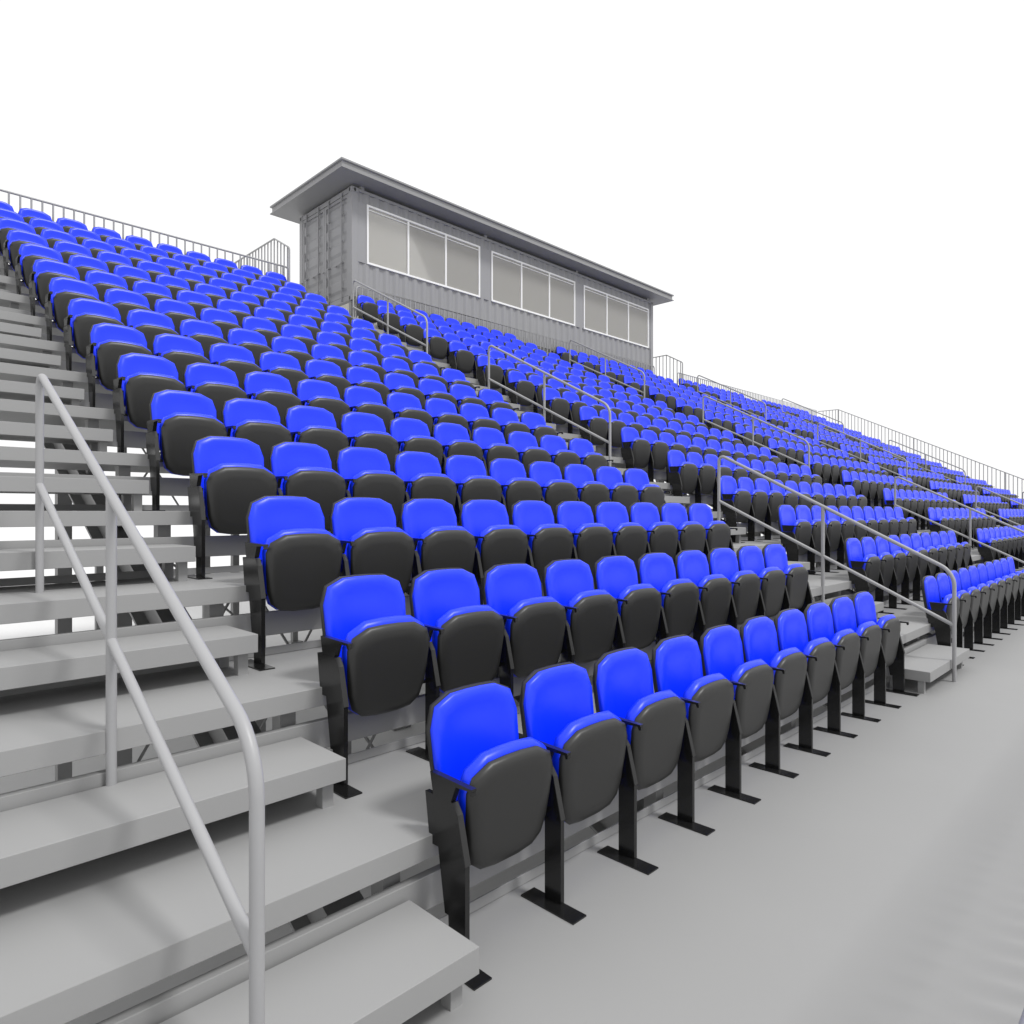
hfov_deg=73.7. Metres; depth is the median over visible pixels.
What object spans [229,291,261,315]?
stadium seat
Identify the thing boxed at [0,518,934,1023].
ground
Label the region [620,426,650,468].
stadium seat
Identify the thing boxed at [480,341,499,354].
stadium seat
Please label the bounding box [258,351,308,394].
stadium seat
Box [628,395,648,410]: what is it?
stadium seat
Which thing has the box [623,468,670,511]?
stadium seat
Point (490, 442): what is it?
stadium seat
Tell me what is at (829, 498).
stadium seat
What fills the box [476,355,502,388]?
stadium seat
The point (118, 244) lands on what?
stadium seat
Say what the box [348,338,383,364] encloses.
stadium seat
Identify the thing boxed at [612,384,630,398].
stadium seat
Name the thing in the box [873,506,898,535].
stadium seat
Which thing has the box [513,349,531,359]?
stadium seat
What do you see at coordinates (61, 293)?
stadium seat
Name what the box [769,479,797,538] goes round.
stadium seat
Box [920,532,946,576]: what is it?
stadium seat
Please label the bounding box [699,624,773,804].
stadium seat
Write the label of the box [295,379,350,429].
stadium seat
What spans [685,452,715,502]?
stadium seat
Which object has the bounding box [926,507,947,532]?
stadium seat
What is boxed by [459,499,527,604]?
stadium seat
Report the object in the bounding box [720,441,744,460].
stadium seat
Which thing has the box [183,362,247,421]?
stadium seat
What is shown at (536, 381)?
stadium seat
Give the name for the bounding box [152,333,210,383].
stadium seat
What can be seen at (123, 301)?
stadium seat
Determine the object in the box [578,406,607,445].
stadium seat
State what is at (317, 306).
stadium seat
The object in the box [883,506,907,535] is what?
stadium seat
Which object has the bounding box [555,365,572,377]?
stadium seat
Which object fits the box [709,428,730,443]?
stadium seat
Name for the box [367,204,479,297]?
window
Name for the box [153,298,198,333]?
stadium seat
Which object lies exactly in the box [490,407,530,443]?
stadium seat
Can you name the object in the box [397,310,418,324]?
stadium seat
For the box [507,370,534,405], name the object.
stadium seat
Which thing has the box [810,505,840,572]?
stadium seat
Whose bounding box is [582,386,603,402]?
stadium seat
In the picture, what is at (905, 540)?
stadium seat
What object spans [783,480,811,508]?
stadium seat
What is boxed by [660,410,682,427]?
stadium seat
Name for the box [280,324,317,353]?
stadium seat
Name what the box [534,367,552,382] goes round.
stadium seat
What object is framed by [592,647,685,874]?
stadium seat
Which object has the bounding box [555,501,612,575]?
stadium seat
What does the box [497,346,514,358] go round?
stadium seat
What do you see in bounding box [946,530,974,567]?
stadium seat
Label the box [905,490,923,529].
stadium seat
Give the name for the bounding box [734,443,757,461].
stadium seat
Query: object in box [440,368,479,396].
stadium seat
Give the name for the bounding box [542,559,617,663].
stadium seat
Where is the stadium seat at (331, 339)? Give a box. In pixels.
[315,331,352,359]
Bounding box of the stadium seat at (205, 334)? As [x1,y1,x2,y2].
[178,319,228,358]
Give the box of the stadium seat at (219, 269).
[202,261,228,277]
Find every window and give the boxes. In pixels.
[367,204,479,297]
[491,251,574,325]
[583,285,648,347]
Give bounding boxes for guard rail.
[0,189,286,275]
[356,286,654,373]
[677,372,816,415]
[818,409,1023,497]
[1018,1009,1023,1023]
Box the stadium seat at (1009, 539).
[993,527,1012,557]
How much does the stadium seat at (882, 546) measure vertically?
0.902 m
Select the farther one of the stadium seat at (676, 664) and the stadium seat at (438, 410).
the stadium seat at (438, 410)
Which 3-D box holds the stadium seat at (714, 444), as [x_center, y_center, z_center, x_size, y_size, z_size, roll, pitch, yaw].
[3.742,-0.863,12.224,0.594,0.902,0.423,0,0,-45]
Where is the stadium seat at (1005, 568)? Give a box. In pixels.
[999,558,1023,620]
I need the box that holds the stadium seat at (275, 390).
[242,371,301,425]
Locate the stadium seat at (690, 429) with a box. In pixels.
[682,423,704,439]
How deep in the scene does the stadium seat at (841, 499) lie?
11.81 m
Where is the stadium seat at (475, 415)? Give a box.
[458,403,500,440]
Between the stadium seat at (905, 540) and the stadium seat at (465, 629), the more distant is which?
the stadium seat at (905, 540)
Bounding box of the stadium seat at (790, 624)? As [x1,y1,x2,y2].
[774,608,835,756]
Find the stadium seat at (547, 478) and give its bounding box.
[527,461,577,523]
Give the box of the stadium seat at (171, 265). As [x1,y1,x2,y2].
[155,257,185,275]
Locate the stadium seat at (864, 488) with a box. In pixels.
[850,471,868,497]
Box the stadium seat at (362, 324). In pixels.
[350,319,379,339]
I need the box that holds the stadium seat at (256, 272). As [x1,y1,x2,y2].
[240,265,262,279]
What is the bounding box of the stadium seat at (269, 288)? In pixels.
[250,280,275,298]
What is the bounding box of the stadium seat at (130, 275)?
[113,265,150,290]
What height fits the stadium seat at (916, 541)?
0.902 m
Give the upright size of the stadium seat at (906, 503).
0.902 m
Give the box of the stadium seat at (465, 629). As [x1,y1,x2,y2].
[406,568,504,760]
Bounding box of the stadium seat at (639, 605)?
[593,555,661,650]
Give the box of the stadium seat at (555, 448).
[538,435,580,479]
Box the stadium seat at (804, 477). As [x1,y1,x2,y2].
[788,464,811,484]
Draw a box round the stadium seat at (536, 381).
[527,374,551,412]
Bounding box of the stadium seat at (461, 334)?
[456,330,473,341]
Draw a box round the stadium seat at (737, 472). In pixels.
[720,456,747,479]
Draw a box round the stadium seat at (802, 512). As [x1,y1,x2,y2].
[794,505,826,574]
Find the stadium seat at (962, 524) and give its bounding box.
[947,508,966,543]
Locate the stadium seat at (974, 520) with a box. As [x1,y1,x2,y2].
[959,508,977,548]
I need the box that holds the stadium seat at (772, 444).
[767,438,786,462]
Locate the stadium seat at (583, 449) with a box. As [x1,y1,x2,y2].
[568,438,613,475]
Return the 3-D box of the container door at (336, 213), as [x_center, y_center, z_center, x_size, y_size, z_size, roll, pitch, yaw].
[-4.145,-6.169,16.110,0.111,2.522,1.131,0,0,-45]
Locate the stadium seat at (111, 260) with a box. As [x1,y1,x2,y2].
[96,251,132,273]
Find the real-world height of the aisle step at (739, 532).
0.203 m
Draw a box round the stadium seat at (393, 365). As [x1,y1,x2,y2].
[380,357,418,387]
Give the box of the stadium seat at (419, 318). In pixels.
[415,315,437,329]
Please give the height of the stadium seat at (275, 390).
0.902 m
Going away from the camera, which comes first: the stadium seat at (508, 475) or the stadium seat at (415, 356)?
the stadium seat at (508, 475)
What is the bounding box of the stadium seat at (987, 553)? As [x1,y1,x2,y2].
[975,528,996,561]
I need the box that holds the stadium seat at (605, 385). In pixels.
[598,381,616,394]
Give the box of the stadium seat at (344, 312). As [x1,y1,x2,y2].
[326,305,352,323]
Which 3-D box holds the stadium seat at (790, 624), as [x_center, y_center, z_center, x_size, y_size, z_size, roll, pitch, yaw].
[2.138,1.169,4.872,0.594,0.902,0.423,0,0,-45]
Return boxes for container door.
[300,207,324,297]
[322,193,347,303]
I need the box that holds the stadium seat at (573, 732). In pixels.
[519,662,626,924]
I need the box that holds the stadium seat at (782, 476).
[763,461,787,482]
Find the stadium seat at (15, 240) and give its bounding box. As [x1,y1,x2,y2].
[3,230,48,275]
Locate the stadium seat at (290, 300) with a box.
[271,292,298,312]
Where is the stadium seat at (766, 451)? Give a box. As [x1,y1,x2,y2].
[759,447,784,463]
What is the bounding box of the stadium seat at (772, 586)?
[736,545,785,617]
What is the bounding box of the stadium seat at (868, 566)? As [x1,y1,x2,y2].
[844,538,880,618]
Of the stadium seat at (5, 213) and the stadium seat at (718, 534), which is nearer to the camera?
the stadium seat at (718, 534)
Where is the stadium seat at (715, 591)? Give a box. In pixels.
[674,550,731,646]
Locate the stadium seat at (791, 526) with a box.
[777,505,811,560]
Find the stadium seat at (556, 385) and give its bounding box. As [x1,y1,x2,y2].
[546,378,570,395]
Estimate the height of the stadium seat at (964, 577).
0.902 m
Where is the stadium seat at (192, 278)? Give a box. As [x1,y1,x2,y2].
[173,269,204,290]
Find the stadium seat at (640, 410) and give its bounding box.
[631,404,653,421]
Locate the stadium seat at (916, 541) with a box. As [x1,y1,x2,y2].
[909,533,937,596]
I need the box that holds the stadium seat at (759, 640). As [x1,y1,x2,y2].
[740,616,806,778]
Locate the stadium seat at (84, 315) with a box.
[63,298,124,370]
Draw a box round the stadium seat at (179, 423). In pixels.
[142,389,226,510]
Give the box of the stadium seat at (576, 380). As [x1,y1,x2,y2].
[567,375,587,389]
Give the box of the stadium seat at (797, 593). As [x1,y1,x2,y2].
[762,543,815,612]
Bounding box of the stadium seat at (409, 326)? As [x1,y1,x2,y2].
[399,316,422,346]
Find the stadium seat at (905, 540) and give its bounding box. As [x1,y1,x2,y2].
[898,534,927,601]
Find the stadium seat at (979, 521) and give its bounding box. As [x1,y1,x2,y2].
[965,508,981,547]
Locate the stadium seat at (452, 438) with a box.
[432,422,482,473]
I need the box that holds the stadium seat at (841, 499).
[822,483,846,508]
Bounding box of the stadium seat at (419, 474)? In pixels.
[393,451,456,508]
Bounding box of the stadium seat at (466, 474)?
[443,455,501,525]
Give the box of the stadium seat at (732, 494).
[720,475,751,542]
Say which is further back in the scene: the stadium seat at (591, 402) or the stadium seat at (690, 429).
the stadium seat at (690, 429)
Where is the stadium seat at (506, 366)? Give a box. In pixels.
[497,359,519,395]
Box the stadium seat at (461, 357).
[448,341,473,373]
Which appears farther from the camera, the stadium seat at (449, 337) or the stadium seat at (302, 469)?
the stadium seat at (449, 337)
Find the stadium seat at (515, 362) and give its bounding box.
[506,354,523,368]
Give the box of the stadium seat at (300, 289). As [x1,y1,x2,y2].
[284,282,306,298]
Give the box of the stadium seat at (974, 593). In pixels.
[946,570,984,651]
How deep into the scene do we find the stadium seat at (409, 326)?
14.38 m
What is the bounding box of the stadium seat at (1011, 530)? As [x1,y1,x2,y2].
[1008,527,1023,567]
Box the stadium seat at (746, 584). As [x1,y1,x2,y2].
[707,547,760,628]
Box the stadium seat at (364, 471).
[335,447,405,525]
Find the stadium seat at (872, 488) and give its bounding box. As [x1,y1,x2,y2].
[858,472,876,506]
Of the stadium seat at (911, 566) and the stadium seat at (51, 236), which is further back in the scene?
the stadium seat at (51, 236)
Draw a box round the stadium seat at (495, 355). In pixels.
[490,350,508,364]
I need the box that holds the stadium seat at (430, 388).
[417,378,456,408]
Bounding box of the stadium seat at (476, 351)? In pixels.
[469,345,491,378]
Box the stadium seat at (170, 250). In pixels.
[156,243,182,257]
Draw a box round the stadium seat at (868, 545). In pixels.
[860,537,894,613]
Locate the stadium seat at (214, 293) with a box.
[193,283,226,307]
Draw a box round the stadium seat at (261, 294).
[240,285,269,306]
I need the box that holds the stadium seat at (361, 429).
[339,412,398,471]
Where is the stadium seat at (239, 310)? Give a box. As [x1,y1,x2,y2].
[216,298,251,326]
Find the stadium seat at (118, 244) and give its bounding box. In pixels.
[105,237,135,253]
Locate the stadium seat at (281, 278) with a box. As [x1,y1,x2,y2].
[265,271,286,286]
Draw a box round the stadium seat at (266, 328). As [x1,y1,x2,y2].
[241,316,280,347]
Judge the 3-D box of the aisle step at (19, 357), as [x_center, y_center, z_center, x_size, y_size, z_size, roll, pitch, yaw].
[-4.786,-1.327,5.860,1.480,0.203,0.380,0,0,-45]
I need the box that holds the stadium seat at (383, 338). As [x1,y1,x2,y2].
[377,333,410,356]
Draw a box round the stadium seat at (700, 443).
[691,437,717,457]
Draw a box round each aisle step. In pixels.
[0,322,40,338]
[0,348,60,368]
[0,380,83,405]
[0,421,112,451]
[0,476,148,510]
[0,544,195,580]
[0,625,257,690]
[0,737,345,888]
[160,900,478,1023]
[472,384,487,390]
[509,403,519,410]
[519,419,555,429]
[617,468,625,477]
[664,496,689,506]
[730,527,745,542]
[788,561,809,569]
[827,599,883,619]
[886,644,969,693]
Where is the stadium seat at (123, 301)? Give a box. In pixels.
[103,288,151,325]
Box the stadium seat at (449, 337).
[443,333,466,363]
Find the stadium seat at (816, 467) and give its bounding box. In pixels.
[802,454,821,476]
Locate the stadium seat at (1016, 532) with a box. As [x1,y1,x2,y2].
[1013,526,1023,565]
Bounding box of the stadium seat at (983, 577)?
[976,563,1009,634]
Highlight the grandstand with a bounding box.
[0,252,1023,1023]
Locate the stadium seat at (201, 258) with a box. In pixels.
[186,251,210,265]
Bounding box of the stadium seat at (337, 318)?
[323,312,352,333]
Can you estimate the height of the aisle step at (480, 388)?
0.203 m
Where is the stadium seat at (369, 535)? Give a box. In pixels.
[329,497,414,592]
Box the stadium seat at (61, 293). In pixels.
[45,277,99,340]
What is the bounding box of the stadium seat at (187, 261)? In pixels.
[172,254,198,269]
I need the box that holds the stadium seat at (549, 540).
[510,500,572,582]
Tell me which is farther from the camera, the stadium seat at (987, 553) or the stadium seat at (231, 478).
the stadium seat at (987, 553)
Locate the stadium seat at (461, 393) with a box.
[448,384,486,413]
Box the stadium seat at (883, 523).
[862,506,888,535]
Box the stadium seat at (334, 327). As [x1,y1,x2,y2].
[319,321,352,345]
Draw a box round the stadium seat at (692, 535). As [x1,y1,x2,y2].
[659,503,705,564]
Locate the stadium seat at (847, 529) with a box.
[825,505,854,569]
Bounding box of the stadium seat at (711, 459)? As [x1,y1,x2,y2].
[703,454,731,511]
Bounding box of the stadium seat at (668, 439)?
[658,432,685,482]
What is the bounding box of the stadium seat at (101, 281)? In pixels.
[84,270,127,301]
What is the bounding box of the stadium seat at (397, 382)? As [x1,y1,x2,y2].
[382,372,424,408]
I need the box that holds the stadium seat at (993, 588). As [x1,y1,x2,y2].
[966,565,1002,639]
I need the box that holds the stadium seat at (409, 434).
[388,417,442,466]
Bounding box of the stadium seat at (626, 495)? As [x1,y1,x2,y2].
[594,466,638,513]
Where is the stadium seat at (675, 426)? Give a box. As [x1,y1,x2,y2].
[667,421,691,439]
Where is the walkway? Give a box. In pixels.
[402,616,1023,1023]
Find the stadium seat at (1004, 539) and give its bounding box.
[987,527,1007,557]
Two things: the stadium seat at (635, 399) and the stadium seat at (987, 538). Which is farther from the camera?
the stadium seat at (635, 399)
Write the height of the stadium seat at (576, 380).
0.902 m
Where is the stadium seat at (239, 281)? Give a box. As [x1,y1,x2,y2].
[220,272,247,290]
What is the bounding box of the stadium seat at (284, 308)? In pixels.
[263,299,293,321]
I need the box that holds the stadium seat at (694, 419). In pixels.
[687,415,710,428]
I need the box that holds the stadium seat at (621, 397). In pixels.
[613,392,633,408]
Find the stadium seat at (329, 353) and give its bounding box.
[310,343,351,377]
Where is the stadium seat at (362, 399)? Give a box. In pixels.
[342,386,393,432]
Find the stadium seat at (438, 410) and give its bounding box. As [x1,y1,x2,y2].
[423,398,468,436]
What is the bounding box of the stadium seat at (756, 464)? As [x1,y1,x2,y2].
[749,459,775,481]
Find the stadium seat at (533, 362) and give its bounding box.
[523,358,542,371]
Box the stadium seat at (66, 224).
[56,218,87,232]
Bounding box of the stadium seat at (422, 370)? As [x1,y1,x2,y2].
[411,363,447,389]
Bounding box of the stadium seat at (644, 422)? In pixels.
[635,415,660,437]
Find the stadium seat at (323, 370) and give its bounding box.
[304,359,350,399]
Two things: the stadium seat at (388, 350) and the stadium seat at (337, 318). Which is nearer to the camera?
the stadium seat at (388, 350)
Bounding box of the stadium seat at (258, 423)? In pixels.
[221,398,291,470]
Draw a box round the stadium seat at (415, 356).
[407,350,444,375]
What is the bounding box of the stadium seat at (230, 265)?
[214,258,236,272]
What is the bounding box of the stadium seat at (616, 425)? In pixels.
[598,409,626,455]
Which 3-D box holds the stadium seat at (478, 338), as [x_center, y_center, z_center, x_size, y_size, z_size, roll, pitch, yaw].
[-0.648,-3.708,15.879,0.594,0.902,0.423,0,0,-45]
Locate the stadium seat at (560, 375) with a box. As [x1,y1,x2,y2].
[551,371,572,386]
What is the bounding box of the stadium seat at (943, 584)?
[934,573,974,658]
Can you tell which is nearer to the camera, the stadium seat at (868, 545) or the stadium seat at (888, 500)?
the stadium seat at (868, 545)
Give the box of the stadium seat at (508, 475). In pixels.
[488,458,541,524]
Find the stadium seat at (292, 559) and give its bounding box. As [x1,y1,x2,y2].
[243,496,342,670]
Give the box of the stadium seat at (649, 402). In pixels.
[642,398,661,411]
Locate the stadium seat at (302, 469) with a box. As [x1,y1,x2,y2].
[269,442,345,530]
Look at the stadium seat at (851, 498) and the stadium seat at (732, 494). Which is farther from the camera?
the stadium seat at (851, 498)
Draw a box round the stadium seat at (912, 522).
[893,507,920,534]
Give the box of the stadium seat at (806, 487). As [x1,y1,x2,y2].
[797,481,823,505]
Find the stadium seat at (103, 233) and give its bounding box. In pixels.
[92,227,121,241]
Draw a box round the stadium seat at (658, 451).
[639,429,668,481]
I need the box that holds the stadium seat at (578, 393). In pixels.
[564,382,583,398]
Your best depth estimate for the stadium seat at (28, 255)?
8.33 m
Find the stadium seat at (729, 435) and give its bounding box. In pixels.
[721,430,746,445]
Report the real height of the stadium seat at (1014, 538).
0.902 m
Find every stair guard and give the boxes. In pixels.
[234,238,289,281]
[653,355,682,383]
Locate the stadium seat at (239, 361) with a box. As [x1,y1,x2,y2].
[208,343,262,389]
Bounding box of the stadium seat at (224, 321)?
[199,307,242,340]
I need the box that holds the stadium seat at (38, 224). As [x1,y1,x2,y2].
[28,218,63,234]
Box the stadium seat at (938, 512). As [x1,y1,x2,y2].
[934,507,954,530]
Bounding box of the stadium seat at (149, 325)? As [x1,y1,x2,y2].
[125,309,178,351]
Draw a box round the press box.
[270,157,673,371]
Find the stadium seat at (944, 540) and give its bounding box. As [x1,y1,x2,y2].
[938,531,963,570]
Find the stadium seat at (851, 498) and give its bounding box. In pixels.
[833,484,856,507]
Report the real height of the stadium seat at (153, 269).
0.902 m
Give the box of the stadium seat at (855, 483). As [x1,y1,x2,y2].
[841,470,860,495]
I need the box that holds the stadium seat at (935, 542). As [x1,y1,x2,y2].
[929,532,955,573]
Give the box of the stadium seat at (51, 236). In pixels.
[40,228,77,247]
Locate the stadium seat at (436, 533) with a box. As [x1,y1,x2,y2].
[399,498,475,577]
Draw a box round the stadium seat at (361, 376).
[345,366,389,403]
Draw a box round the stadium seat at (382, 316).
[377,305,399,334]
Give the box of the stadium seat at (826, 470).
[812,455,830,484]
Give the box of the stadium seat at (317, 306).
[299,299,326,318]
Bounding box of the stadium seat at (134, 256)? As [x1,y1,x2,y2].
[119,248,151,266]
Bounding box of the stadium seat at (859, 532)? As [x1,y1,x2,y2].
[838,506,866,540]
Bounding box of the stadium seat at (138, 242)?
[125,235,152,249]
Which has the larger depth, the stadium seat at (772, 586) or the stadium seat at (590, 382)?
the stadium seat at (590, 382)
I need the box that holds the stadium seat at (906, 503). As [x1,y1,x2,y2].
[890,489,909,518]
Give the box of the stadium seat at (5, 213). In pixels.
[0,208,24,221]
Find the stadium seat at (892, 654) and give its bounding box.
[851,591,918,708]
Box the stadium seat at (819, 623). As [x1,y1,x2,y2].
[803,602,859,737]
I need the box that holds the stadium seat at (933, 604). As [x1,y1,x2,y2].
[921,575,963,665]
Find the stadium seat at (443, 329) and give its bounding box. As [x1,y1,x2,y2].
[438,326,460,340]
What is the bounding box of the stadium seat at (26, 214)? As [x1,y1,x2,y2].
[18,208,51,222]
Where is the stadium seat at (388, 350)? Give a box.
[379,344,412,370]
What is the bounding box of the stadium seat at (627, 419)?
[617,412,643,433]
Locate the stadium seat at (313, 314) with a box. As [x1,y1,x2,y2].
[294,306,323,327]
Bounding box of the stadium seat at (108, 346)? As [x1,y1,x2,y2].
[85,323,152,406]
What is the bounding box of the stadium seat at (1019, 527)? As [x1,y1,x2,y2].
[1016,525,1022,534]
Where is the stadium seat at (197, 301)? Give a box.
[175,290,213,318]
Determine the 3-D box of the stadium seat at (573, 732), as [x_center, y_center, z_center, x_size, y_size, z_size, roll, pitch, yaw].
[0.301,1.169,3.035,0.594,0.902,0.423,0,0,-45]
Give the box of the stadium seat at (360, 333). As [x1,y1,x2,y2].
[349,327,381,351]
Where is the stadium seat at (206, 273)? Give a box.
[189,265,217,283]
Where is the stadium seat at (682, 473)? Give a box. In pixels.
[666,450,697,511]
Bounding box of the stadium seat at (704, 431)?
[695,426,718,441]
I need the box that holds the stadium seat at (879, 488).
[866,473,883,505]
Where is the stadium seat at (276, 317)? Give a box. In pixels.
[253,306,287,333]
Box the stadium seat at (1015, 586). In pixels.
[991,560,1023,625]
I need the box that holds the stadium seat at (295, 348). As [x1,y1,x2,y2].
[270,336,314,371]
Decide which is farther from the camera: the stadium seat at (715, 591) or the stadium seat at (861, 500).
the stadium seat at (861, 500)
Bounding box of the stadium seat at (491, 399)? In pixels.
[477,389,518,417]
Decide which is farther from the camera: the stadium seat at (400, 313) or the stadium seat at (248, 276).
the stadium seat at (400, 313)
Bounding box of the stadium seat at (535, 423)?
[520,412,562,446]
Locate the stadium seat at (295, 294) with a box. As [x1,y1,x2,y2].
[278,286,302,304]
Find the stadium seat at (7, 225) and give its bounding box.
[0,218,35,259]
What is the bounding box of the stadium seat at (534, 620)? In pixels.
[482,563,565,738]
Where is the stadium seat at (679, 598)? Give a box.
[637,552,698,643]
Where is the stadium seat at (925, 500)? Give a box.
[912,490,929,529]
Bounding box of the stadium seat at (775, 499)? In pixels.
[753,478,783,539]
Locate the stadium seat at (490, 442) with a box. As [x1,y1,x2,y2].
[471,427,518,475]
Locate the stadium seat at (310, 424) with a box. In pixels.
[284,405,348,470]
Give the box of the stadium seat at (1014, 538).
[998,527,1020,570]
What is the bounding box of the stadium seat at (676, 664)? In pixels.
[651,634,733,835]
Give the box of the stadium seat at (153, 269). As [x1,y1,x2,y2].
[136,260,169,282]
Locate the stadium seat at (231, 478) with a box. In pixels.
[188,436,277,579]
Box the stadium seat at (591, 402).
[580,395,605,413]
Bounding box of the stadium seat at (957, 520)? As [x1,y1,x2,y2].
[941,507,960,537]
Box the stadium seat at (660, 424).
[651,418,676,438]
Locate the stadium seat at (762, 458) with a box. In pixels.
[747,445,769,462]
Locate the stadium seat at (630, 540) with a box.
[594,501,647,570]
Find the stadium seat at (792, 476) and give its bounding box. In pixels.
[776,462,799,483]
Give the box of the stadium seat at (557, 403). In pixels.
[541,387,569,424]
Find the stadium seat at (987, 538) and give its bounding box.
[982,528,1002,559]
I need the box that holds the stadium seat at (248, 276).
[231,268,255,284]
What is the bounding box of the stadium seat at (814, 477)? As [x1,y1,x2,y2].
[799,465,825,484]
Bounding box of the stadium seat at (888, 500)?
[882,488,902,508]
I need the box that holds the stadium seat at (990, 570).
[984,561,1017,629]
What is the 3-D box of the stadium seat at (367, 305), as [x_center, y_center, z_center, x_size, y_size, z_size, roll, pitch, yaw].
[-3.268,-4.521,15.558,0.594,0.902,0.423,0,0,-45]
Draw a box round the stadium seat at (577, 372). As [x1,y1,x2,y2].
[570,369,587,381]
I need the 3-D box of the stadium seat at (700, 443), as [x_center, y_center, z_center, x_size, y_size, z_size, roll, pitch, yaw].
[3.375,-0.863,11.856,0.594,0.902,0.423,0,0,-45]
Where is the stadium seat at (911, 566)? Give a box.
[887,535,917,604]
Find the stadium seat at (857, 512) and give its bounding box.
[850,506,877,538]
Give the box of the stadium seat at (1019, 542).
[1003,526,1021,568]
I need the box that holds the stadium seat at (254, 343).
[226,328,273,365]
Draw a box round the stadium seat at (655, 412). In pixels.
[646,407,668,424]
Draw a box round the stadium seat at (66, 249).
[53,241,91,263]
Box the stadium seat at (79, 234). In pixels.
[68,228,100,244]
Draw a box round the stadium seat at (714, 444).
[706,439,731,457]
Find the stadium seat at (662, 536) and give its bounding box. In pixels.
[628,502,678,562]
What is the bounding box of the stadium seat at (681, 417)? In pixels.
[674,412,695,428]
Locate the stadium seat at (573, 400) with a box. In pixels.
[561,391,587,433]
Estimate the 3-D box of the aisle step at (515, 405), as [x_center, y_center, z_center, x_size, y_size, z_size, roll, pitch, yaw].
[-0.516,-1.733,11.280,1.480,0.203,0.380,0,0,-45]
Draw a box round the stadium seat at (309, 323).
[287,314,320,339]
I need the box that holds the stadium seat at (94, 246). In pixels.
[81,238,115,257]
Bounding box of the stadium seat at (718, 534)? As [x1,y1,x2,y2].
[687,503,737,557]
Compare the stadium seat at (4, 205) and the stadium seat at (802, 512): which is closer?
the stadium seat at (802, 512)
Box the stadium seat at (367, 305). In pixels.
[357,295,377,322]
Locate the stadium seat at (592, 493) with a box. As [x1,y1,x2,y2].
[562,464,609,522]
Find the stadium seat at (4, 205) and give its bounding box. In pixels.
[0,201,13,210]
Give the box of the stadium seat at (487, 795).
[425,681,552,990]
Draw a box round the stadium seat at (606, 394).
[598,389,619,405]
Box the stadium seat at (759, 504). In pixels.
[736,477,767,541]
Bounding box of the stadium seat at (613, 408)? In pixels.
[598,398,622,416]
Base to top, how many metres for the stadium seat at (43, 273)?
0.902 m
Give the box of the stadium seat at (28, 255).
[15,243,62,294]
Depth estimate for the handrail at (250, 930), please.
2.13 m
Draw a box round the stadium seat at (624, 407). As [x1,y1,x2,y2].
[615,401,638,420]
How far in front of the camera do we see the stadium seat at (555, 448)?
7.92 m
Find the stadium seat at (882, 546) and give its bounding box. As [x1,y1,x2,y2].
[873,536,906,609]
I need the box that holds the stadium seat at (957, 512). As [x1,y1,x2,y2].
[953,508,973,549]
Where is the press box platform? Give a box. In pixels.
[349,300,555,353]
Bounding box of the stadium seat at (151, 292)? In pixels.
[132,280,171,310]
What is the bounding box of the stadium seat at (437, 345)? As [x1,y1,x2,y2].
[423,328,447,359]
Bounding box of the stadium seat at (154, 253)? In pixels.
[139,245,168,261]
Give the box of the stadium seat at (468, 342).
[462,337,480,349]
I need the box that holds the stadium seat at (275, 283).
[258,275,281,291]
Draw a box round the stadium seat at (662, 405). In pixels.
[655,401,678,415]
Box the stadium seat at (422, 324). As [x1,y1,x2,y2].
[419,321,442,342]
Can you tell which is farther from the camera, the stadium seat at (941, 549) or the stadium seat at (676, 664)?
the stadium seat at (941, 549)
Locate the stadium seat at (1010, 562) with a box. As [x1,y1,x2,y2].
[1005,556,1023,616]
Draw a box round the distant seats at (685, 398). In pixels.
[376,300,1023,534]
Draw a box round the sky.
[0,0,1023,508]
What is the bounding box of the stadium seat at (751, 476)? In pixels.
[735,458,761,480]
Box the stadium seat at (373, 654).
[317,574,429,798]
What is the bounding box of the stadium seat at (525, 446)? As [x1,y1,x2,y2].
[506,431,550,477]
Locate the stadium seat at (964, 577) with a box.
[957,568,994,645]
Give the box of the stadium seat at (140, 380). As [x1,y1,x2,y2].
[112,353,186,452]
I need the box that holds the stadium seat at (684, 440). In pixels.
[675,435,701,455]
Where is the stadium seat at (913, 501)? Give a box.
[898,489,916,517]
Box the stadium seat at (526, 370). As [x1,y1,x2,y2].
[516,363,538,378]
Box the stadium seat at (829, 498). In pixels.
[810,482,835,505]
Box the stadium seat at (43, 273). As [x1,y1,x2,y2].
[29,259,79,315]
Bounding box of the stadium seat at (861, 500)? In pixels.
[844,485,870,507]
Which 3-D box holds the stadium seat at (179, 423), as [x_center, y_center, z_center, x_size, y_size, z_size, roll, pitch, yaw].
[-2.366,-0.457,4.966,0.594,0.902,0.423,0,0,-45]
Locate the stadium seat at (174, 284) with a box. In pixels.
[154,274,189,299]
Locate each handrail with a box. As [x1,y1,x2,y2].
[35,374,264,1023]
[352,280,427,353]
[488,345,610,466]
[569,340,644,397]
[697,375,765,420]
[702,396,809,467]
[717,455,956,681]
[782,398,843,434]
[817,423,907,477]
[888,440,965,484]
[894,476,1023,562]
[975,486,1023,524]
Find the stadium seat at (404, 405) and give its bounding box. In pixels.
[385,392,432,436]
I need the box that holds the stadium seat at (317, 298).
[304,293,329,310]
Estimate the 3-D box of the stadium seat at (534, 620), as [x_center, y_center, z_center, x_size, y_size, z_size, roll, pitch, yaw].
[0.093,0.762,3.977,0.594,0.902,0.423,0,0,-45]
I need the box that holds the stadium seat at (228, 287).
[208,277,237,298]
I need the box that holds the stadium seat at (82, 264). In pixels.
[67,254,108,280]
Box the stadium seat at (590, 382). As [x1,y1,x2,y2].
[583,378,602,393]
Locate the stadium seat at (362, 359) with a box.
[347,350,386,381]
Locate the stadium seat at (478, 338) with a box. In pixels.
[473,334,489,345]
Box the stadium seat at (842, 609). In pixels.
[829,596,881,722]
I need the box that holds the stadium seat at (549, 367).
[539,362,558,373]

